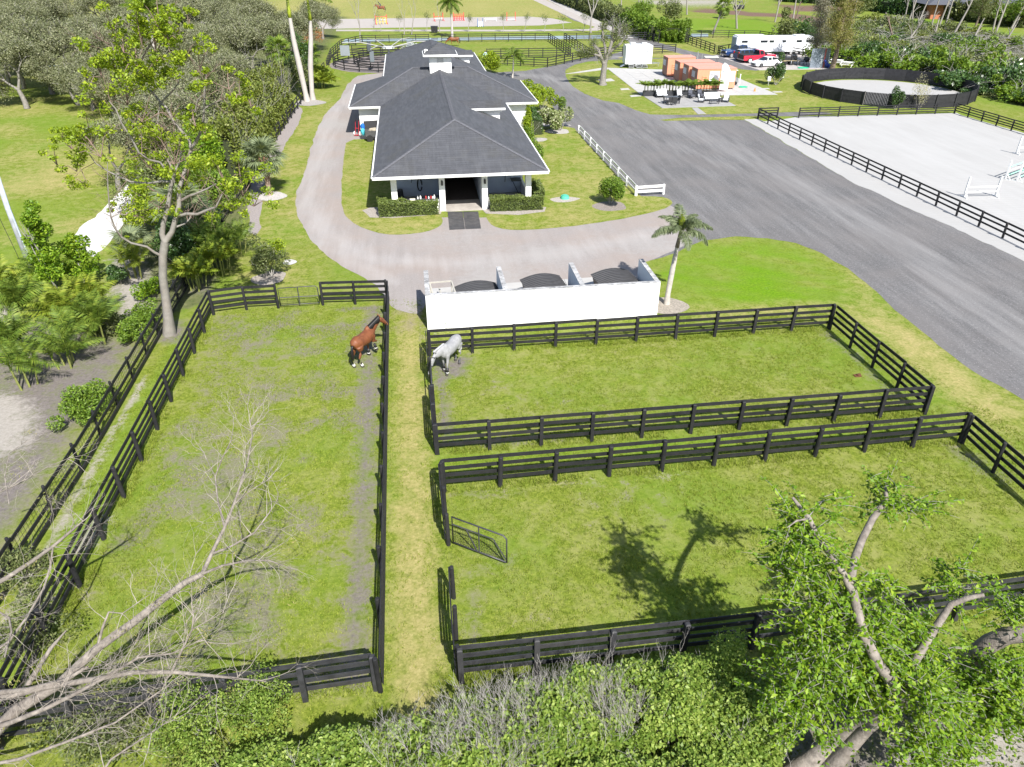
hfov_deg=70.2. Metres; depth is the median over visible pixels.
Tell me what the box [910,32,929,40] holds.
brush shrub
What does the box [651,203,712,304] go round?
foxtail palm
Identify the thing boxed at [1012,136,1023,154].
jump
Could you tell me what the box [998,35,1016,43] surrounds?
brush shrub
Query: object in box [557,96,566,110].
shrub
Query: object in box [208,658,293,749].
bush
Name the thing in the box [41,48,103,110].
live oak
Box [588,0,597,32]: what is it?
bare tree
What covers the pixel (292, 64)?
tall shrub
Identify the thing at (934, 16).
dead tree
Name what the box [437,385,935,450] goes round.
board fence
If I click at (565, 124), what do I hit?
barn side walk
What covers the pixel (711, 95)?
sofa
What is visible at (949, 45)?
brush shrub
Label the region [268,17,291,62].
live oak
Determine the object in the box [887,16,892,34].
dead tree
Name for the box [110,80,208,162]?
live oak
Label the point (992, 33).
brush shrub
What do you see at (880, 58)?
brush shrub
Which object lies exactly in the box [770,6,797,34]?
wild bush
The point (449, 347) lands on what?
horse
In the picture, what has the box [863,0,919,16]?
tree line
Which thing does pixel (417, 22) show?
arena
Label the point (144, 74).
gumbo limbo
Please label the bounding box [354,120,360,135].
hand truck
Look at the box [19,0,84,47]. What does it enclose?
live oak
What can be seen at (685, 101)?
patio
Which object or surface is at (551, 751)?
clusia shrub
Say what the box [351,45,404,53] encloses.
board fence
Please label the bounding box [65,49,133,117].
live oak
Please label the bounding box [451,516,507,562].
tube gate
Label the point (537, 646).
board fence
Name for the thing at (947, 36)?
brush shrub
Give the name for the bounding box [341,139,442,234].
lawn by barn
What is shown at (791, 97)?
lawn
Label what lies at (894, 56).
brush shrub
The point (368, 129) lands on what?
manure spreader cart
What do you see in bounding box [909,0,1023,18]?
house
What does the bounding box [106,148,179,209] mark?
tall shrub
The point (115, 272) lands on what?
ground shrub
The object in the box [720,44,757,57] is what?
pickup truck
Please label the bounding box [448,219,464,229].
rubber mat
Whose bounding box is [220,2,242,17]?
live oak
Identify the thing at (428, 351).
board fence
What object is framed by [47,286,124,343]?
palm clump
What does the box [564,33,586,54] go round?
board fence
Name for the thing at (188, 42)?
live oak
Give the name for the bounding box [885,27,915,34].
brush shrub
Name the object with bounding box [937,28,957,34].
brush shrub
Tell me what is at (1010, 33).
dead tree
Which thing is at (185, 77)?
live oak
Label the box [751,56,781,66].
sedan
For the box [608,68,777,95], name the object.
concrete pad
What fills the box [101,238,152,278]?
palm clump
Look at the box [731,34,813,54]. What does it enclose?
horse trailer
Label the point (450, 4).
queen palm
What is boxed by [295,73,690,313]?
barn drive
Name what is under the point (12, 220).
power pole
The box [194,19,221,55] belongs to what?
live oak
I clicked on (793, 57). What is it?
equipment trailer
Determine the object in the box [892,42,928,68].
brush shrub
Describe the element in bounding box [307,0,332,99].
royal palm
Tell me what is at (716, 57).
golf cart
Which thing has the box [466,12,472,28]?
young tree
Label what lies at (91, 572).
fence line grass
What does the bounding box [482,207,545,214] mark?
planting bed
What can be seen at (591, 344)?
fence line grass
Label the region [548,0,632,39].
pale gravel road
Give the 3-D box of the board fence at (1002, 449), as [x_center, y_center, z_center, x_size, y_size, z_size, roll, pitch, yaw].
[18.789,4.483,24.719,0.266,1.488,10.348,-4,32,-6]
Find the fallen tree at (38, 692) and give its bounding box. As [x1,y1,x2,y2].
[0,376,322,766]
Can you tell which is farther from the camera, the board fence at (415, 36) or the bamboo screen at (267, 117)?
the board fence at (415, 36)
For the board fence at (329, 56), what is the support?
on the ground at (734, 272)
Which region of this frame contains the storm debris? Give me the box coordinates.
[814,19,1023,89]
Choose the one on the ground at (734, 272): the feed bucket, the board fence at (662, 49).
the board fence at (662, 49)
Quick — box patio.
[644,96,735,107]
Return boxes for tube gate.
[277,285,319,305]
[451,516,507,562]
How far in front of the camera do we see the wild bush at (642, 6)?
172.06 m
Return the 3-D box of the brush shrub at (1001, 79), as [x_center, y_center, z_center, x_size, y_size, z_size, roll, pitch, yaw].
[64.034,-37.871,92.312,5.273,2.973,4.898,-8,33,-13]
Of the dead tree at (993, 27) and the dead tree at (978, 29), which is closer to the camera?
the dead tree at (978, 29)
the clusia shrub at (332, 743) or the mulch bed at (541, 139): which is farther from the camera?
the mulch bed at (541, 139)
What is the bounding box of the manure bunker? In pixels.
[423,259,660,329]
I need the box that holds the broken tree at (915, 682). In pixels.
[733,458,1023,766]
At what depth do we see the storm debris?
128.66 m
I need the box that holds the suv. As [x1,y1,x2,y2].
[733,49,753,59]
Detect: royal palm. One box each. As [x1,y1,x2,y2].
[118,0,168,48]
[286,0,310,101]
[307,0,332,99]
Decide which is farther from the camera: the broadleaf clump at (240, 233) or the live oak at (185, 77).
the live oak at (185, 77)
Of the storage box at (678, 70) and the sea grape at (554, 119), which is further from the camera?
the storage box at (678, 70)
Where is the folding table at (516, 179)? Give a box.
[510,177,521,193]
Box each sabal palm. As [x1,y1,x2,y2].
[106,222,156,265]
[144,179,214,231]
[236,134,288,195]
[262,33,291,62]
[298,39,322,65]
[712,0,734,33]
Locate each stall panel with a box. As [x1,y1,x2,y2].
[809,49,820,67]
[818,48,826,67]
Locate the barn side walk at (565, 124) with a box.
[543,122,570,125]
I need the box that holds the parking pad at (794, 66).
[714,53,828,69]
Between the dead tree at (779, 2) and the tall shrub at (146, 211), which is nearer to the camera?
the tall shrub at (146, 211)
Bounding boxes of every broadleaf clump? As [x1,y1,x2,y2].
[167,245,219,291]
[186,213,237,262]
[195,237,240,276]
[206,216,254,256]
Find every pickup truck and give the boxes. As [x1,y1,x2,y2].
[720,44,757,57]
[737,49,776,62]
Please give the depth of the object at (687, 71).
98.15 m
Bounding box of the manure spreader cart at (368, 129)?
[360,120,377,141]
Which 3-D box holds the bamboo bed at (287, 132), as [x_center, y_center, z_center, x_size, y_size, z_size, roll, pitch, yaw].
[-22.453,-21.852,68.990,2.547,0.001,45.496,-5,32,-8]
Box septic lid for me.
[560,194,568,199]
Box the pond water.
[344,34,707,41]
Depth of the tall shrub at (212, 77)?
67.50 m
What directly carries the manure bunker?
on the ground at (734, 272)
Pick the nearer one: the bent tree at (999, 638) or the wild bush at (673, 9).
the bent tree at (999, 638)
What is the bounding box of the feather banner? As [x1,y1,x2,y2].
[719,62,730,89]
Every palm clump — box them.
[0,254,33,285]
[0,270,52,323]
[0,302,41,363]
[0,337,62,390]
[14,242,74,286]
[17,279,86,331]
[18,304,104,369]
[45,270,116,316]
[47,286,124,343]
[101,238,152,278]
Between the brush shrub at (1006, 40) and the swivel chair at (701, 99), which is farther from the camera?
the brush shrub at (1006, 40)
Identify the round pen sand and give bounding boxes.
[818,80,959,104]
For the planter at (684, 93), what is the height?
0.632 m
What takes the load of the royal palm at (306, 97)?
on the ground at (734, 272)
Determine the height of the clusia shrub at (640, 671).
2.125 m
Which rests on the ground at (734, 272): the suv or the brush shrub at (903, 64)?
the brush shrub at (903, 64)
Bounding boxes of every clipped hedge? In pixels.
[376,195,386,210]
[377,197,438,216]
[489,194,543,211]
[528,106,543,134]
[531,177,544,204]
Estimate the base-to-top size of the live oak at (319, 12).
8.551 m
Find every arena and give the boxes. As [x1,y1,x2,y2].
[43,17,571,28]
[764,113,1023,248]
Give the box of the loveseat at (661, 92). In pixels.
[655,89,667,97]
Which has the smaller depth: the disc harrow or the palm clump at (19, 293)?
the palm clump at (19, 293)
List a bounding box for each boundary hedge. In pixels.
[553,0,594,12]
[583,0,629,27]
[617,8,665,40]
[654,17,692,42]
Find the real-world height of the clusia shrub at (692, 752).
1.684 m
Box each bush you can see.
[0,545,52,598]
[0,590,83,663]
[23,680,151,766]
[138,674,242,766]
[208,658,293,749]
[628,0,653,14]
[656,0,682,21]
[695,626,765,694]
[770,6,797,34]
[793,15,822,42]
[822,4,860,36]
[854,0,877,17]
[967,0,1009,21]
[967,643,1023,695]
[992,0,1023,26]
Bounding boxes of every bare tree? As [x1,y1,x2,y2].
[348,0,360,40]
[399,0,410,34]
[410,0,415,33]
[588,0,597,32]
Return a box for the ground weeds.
[52,654,1023,766]
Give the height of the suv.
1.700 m
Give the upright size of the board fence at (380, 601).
1.492 m
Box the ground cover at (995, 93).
[814,38,1023,102]
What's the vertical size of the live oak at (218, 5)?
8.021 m
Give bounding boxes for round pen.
[800,67,979,108]
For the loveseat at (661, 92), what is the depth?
91.70 m
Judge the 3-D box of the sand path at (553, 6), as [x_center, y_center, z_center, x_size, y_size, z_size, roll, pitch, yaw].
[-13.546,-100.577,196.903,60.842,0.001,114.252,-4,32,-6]
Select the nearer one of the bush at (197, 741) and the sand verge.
the bush at (197, 741)
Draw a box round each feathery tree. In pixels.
[799,0,836,48]
[818,0,864,67]
[966,0,996,27]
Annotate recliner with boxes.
[687,90,695,98]
[696,89,703,96]
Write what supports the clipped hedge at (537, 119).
on the lawn by barn at (577, 165)
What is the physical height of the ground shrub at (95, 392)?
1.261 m
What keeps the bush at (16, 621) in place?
on the ground at (734, 272)
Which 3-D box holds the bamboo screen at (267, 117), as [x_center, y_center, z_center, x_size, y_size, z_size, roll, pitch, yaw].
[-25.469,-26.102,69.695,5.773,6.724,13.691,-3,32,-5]
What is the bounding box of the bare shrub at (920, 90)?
[909,73,936,108]
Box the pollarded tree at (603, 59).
[572,12,636,85]
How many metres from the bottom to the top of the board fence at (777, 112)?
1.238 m
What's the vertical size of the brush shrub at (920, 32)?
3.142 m
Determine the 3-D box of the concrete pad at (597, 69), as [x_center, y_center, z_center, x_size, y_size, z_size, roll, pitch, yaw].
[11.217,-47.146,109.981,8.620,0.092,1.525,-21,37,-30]
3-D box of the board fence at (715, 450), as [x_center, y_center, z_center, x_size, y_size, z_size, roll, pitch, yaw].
[7.784,2.580,27.848,20.995,1.493,0.238,-4,32,-7]
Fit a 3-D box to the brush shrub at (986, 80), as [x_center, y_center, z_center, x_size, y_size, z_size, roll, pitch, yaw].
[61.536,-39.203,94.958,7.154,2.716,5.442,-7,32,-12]
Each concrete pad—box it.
[567,68,609,73]
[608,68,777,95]
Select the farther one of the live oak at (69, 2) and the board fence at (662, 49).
the live oak at (69, 2)
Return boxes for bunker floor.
[432,277,593,292]
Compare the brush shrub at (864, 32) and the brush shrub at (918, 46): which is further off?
the brush shrub at (864, 32)
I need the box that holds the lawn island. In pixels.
[619,48,682,57]
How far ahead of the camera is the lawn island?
125.81 m
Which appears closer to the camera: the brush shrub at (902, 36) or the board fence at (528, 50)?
the board fence at (528, 50)
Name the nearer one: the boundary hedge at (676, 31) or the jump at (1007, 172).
the jump at (1007, 172)
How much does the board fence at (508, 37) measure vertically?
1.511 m
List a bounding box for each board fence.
[0,273,188,601]
[0,290,214,713]
[0,653,377,749]
[181,62,324,286]
[208,284,279,309]
[319,279,386,305]
[326,35,362,65]
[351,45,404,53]
[362,34,428,42]
[372,280,389,693]
[425,330,432,383]
[429,303,836,355]
[429,384,439,454]
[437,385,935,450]
[438,461,450,545]
[440,412,972,491]
[441,33,548,41]
[448,565,459,680]
[456,576,1023,684]
[477,56,547,66]
[486,48,570,57]
[547,47,608,66]
[549,33,570,56]
[564,32,649,40]
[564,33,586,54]
[588,44,676,55]
[644,31,658,42]
[686,34,715,52]
[696,30,760,37]
[757,107,778,117]
[757,109,1023,242]
[759,31,830,47]
[780,47,998,85]
[798,103,956,117]
[828,305,934,410]
[954,103,1023,130]
[960,414,1023,489]
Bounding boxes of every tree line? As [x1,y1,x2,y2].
[777,0,818,3]
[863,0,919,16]
[914,0,976,21]
[970,0,1023,27]
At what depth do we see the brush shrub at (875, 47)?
113.49 m
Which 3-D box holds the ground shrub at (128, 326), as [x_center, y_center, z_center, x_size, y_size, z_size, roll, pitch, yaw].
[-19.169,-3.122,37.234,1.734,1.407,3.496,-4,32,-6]
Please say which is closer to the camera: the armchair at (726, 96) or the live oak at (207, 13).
the armchair at (726, 96)
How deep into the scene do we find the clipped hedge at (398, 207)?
53.07 m
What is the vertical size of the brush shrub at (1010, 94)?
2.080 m
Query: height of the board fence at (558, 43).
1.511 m
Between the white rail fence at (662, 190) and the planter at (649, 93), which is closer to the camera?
the white rail fence at (662, 190)
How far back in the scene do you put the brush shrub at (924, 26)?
142.93 m
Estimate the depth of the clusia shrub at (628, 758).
16.82 m
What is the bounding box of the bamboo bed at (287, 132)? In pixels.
[247,105,302,234]
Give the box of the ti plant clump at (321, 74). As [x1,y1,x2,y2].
[305,64,340,88]
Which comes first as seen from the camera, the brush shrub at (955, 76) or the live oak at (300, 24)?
the brush shrub at (955, 76)
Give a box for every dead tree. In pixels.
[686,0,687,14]
[731,0,747,28]
[774,0,781,21]
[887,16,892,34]
[907,12,928,37]
[911,0,915,18]
[919,0,928,19]
[931,0,938,24]
[932,17,939,31]
[939,0,950,25]
[945,0,953,23]
[954,0,972,32]
[975,18,984,35]
[991,0,1001,32]
[995,0,1008,31]
[1008,17,1019,36]
[1010,3,1023,28]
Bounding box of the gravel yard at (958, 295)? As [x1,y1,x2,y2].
[495,12,1023,399]
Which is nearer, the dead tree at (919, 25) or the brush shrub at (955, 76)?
the brush shrub at (955, 76)
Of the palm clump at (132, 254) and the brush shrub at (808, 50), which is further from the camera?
the brush shrub at (808, 50)
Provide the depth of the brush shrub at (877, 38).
125.34 m
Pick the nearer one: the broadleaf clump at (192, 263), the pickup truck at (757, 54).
the broadleaf clump at (192, 263)
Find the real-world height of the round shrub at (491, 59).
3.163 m
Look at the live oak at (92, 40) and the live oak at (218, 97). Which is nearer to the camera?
the live oak at (218, 97)
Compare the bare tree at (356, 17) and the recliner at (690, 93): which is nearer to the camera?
the recliner at (690, 93)
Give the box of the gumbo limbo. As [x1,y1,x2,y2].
[37,0,280,336]
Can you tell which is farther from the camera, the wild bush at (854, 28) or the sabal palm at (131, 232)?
the wild bush at (854, 28)
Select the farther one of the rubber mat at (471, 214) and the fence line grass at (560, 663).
the rubber mat at (471, 214)
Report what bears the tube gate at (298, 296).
attached to the board fence at (353, 292)
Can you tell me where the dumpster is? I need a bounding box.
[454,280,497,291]
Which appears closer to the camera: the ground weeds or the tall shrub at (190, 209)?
the ground weeds
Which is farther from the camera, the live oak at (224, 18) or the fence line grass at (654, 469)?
the live oak at (224, 18)
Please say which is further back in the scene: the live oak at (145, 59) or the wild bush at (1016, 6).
the wild bush at (1016, 6)
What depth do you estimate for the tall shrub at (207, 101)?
61.35 m
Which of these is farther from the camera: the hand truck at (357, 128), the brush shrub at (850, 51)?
the brush shrub at (850, 51)
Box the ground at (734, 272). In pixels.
[0,0,1023,766]
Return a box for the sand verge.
[745,119,1023,260]
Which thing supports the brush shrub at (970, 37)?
on the ground at (734, 272)
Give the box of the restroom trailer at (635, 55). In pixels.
[620,42,659,68]
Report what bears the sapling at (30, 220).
on the ground at (734, 272)
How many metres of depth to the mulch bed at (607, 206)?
55.06 m
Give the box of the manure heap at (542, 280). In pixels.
[520,273,566,287]
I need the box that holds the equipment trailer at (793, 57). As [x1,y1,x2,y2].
[779,53,799,64]
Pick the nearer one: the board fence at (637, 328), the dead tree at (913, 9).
the board fence at (637, 328)
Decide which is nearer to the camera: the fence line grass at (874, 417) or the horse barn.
the fence line grass at (874, 417)
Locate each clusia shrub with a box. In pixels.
[209,737,316,766]
[283,722,401,766]
[355,691,471,766]
[422,666,548,766]
[476,653,599,766]
[530,648,652,764]
[559,729,666,766]
[582,635,685,756]
[635,629,731,750]
[660,735,792,766]
[688,667,798,765]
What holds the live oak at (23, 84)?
on the ground at (734, 272)
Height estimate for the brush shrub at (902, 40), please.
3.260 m
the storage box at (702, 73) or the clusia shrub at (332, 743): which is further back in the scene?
the storage box at (702, 73)
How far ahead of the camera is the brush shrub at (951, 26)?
144.61 m
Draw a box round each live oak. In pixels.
[0,0,25,8]
[0,1,39,19]
[0,8,28,76]
[0,11,91,94]
[0,27,26,88]
[0,32,47,108]
[1,61,10,84]
[3,23,91,94]
[12,3,54,23]
[15,0,70,22]
[18,47,80,105]
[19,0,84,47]
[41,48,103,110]
[56,16,113,76]
[58,0,95,6]
[59,12,103,29]
[62,21,151,100]
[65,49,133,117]
[68,0,121,19]
[72,0,124,15]
[77,116,158,190]
[80,15,113,30]
[96,0,133,26]
[97,30,150,58]
[99,68,166,93]
[105,9,143,30]
[107,91,153,160]
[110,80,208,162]
[113,63,197,108]
[115,86,217,166]
[123,0,186,27]
[127,14,178,47]
[131,48,191,74]
[140,25,217,66]
[157,22,226,64]
[164,79,232,117]
[168,0,210,22]
[168,0,217,27]
[171,56,238,93]
[177,1,217,23]
[179,19,218,59]
[189,49,254,93]
[190,46,253,80]
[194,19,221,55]
[202,0,232,26]
[211,8,255,58]
[216,17,279,67]
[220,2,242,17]
[226,0,280,46]
[245,8,290,62]
[260,7,293,46]
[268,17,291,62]
[274,10,320,54]
[279,0,334,34]
[297,0,343,38]
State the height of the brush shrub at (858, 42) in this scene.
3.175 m
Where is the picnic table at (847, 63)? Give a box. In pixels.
[841,61,852,66]
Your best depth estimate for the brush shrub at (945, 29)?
144.37 m
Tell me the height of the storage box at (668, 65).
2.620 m
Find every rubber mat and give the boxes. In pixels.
[448,211,463,218]
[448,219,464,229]
[463,211,478,218]
[464,219,480,228]
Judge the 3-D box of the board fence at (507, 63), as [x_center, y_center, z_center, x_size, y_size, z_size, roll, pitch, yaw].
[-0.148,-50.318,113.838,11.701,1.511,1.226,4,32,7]
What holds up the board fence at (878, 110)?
on the ground at (734, 272)
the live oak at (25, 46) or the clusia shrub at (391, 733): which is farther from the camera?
the live oak at (25, 46)
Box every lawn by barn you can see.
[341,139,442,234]
[486,126,671,229]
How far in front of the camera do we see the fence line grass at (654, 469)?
28.13 m
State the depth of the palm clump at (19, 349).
32.43 m
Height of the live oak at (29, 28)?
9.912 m
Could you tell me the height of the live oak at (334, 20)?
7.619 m
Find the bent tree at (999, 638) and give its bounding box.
[948,589,1023,742]
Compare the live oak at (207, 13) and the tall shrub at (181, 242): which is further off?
the live oak at (207, 13)
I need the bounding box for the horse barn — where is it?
[348,39,549,211]
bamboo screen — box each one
[197,88,264,188]
[215,71,280,153]
[237,48,299,130]
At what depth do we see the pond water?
144.67 m
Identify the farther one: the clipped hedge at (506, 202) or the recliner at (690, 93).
the recliner at (690, 93)
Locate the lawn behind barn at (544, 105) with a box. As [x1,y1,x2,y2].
[521,80,554,110]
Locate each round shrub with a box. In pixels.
[245,232,290,276]
[258,237,286,255]
[478,50,500,71]
[598,175,624,203]
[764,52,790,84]
[887,85,905,108]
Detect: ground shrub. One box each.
[45,384,98,432]
[62,377,118,417]
[88,310,122,335]
[106,264,128,282]
[115,308,154,343]
[121,297,158,325]
[129,276,159,300]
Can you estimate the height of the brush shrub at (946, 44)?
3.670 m
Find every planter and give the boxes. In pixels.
[643,90,655,95]
[667,90,676,95]
[682,90,697,95]
[702,90,717,93]
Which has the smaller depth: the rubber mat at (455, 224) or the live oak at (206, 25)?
the rubber mat at (455, 224)
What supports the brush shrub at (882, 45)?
on the ground at (734, 272)
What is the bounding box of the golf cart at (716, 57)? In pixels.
[704,56,718,61]
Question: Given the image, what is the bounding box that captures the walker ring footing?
[330,56,384,72]
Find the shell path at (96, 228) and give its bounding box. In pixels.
[74,176,152,256]
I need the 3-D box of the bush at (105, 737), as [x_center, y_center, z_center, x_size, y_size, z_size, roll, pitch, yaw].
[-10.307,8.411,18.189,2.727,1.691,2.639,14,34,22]
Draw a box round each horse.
[350,314,387,367]
[374,4,385,11]
[428,334,461,375]
[445,36,459,43]
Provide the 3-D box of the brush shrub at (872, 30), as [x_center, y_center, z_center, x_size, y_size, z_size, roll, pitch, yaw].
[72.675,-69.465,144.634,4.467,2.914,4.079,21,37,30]
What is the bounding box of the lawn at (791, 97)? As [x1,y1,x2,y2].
[565,61,831,114]
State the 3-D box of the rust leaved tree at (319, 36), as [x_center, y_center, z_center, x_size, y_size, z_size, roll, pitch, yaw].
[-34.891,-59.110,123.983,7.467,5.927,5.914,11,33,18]
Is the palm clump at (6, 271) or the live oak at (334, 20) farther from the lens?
the live oak at (334, 20)
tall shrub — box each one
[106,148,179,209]
[121,176,187,227]
[150,216,195,261]
[171,159,234,205]
[173,83,211,157]
[178,121,226,178]
[182,63,231,122]
[183,190,223,226]
[285,31,314,78]
[285,56,308,92]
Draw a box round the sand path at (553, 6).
[336,0,610,30]
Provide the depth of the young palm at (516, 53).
103.43 m
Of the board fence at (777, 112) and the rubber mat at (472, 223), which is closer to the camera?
the rubber mat at (472, 223)
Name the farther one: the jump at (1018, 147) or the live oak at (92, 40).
the live oak at (92, 40)
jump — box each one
[375,14,387,24]
[453,12,463,20]
[477,18,483,26]
[960,176,1003,198]
[1003,160,1023,180]
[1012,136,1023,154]
[1012,162,1023,182]
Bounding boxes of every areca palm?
[636,80,653,90]
[681,78,698,89]
[695,79,714,89]
[709,78,724,89]
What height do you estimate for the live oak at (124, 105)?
5.939 m
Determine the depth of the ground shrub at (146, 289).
40.72 m
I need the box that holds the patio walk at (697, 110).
[692,107,705,113]
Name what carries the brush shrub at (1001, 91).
on the ground at (734, 272)
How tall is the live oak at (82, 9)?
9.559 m
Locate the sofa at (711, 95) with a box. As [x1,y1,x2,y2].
[703,92,721,100]
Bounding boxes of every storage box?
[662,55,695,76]
[673,59,714,80]
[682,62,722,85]
[690,65,736,89]
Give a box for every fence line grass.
[5,676,371,741]
[17,318,213,726]
[431,326,826,356]
[443,410,923,454]
[446,437,955,492]
[464,608,1004,685]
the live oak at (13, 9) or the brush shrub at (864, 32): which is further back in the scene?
the brush shrub at (864, 32)
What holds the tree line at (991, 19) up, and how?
on the ground at (734, 272)
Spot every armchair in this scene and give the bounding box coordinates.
[676,89,682,97]
[722,93,729,100]
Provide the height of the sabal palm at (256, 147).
4.560 m
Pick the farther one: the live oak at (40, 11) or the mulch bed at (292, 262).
the live oak at (40, 11)
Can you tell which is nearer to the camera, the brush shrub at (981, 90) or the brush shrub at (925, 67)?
the brush shrub at (981, 90)
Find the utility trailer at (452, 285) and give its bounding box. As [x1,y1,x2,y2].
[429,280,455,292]
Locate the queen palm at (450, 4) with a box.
[437,0,462,35]
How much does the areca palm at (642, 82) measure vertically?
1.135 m
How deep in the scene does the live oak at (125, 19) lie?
103.07 m
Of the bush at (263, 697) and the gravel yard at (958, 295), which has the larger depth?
the gravel yard at (958, 295)
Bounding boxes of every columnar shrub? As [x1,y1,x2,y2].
[519,106,537,137]
[524,126,537,139]
[531,137,543,157]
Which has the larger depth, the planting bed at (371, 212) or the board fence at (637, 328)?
the planting bed at (371, 212)
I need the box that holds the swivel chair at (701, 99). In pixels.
[697,94,704,102]
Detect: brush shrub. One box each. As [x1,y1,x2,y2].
[801,43,844,58]
[828,40,867,61]
[841,53,859,61]
[849,50,873,64]
[849,53,929,70]
[850,34,872,45]
[850,36,898,55]
[853,18,879,27]
[854,33,898,41]
[855,29,878,37]
[855,33,879,42]
[860,11,880,21]
[860,23,887,30]
[865,48,902,63]
[867,36,893,44]
[869,25,888,33]
[871,28,888,34]
[872,45,921,67]
[875,44,904,68]
[878,14,904,25]
[878,43,931,55]
[882,30,910,41]
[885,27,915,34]
[886,15,915,24]
[888,23,913,28]
[891,21,911,28]
[891,39,909,47]
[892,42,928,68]
[897,37,951,71]
[901,28,925,38]
[902,27,922,33]
[903,21,943,33]
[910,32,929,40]
[911,16,931,25]
[911,59,930,71]
[912,44,936,48]
[921,31,942,37]
[923,25,958,33]
[923,40,960,54]
[926,19,967,31]
[928,58,997,69]
[930,45,1014,75]
[932,31,961,43]
[932,62,982,89]
[933,69,947,85]
[935,59,994,74]
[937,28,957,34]
[938,42,974,59]
[950,34,998,52]
[953,33,982,47]
[958,25,982,37]
[958,31,978,38]
[960,42,1005,55]
[960,70,996,89]
[960,86,994,94]
[969,63,997,84]
[971,52,1007,60]
[978,52,1023,85]
[979,53,1023,71]
[981,29,1007,39]
[981,51,1012,61]
[991,73,1023,89]
[994,79,1023,102]
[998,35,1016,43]
[1002,87,1023,101]
[1009,35,1023,45]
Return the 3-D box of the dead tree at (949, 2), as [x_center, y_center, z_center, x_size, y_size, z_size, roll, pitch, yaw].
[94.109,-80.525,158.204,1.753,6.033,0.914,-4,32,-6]
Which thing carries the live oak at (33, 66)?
on the ground at (734, 272)
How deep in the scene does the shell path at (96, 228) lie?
51.36 m
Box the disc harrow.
[787,60,809,64]
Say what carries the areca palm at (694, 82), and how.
in the planter at (684, 93)
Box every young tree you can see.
[374,12,384,26]
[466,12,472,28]
[500,9,506,31]
[539,13,547,31]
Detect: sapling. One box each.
[18,199,64,288]
[52,232,101,279]
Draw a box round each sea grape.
[522,78,558,108]
[537,106,573,130]
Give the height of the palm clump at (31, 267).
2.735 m
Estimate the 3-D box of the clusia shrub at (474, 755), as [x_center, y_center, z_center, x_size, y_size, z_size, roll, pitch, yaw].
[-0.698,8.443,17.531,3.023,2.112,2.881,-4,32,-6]
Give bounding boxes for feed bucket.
[397,189,403,197]
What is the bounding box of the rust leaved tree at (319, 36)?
[300,27,324,53]
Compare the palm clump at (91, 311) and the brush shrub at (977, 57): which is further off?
the brush shrub at (977, 57)
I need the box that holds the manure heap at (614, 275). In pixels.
[590,268,638,283]
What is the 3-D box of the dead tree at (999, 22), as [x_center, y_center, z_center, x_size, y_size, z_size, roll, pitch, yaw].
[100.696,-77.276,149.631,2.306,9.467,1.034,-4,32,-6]
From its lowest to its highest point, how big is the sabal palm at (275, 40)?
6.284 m
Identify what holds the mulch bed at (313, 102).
on the ground at (734, 272)
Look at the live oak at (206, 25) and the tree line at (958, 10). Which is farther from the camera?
the tree line at (958, 10)
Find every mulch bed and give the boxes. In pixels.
[250,271,285,284]
[258,191,286,200]
[283,259,296,264]
[295,100,325,105]
[536,138,546,141]
[545,129,568,133]
[550,197,579,201]
[592,201,625,210]
[657,297,689,313]
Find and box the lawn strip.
[662,116,756,120]
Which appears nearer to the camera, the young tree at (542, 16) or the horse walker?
the horse walker
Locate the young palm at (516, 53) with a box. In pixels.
[500,47,525,77]
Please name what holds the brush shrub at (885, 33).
on the ground at (734, 272)
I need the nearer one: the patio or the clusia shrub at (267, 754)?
the clusia shrub at (267, 754)
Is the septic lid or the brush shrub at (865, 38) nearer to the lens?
the septic lid
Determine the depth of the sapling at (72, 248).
42.09 m
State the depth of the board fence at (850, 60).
114.31 m
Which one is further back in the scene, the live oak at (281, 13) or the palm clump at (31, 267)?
the live oak at (281, 13)
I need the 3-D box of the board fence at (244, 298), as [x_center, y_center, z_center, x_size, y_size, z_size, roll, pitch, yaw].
[-14.544,-4.590,39.603,3.536,1.477,0.375,-7,32,-12]
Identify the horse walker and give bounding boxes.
[332,37,423,72]
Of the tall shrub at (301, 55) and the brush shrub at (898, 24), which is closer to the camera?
the tall shrub at (301, 55)
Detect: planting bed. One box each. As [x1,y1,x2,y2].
[362,207,441,217]
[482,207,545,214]
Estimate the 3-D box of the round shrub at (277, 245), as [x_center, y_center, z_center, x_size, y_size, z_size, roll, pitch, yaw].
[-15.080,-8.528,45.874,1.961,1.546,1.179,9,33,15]
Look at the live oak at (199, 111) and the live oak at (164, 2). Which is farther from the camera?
the live oak at (164, 2)
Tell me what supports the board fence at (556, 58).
on the ground at (734, 272)
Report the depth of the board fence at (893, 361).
34.10 m
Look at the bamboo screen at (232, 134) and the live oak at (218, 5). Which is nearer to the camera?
the bamboo screen at (232, 134)
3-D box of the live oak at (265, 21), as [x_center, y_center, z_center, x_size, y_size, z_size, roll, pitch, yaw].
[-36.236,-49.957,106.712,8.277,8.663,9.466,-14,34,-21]
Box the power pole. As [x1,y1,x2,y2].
[0,178,29,272]
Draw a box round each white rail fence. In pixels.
[578,125,635,195]
[635,184,664,195]
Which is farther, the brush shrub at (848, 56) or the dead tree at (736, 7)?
the dead tree at (736, 7)

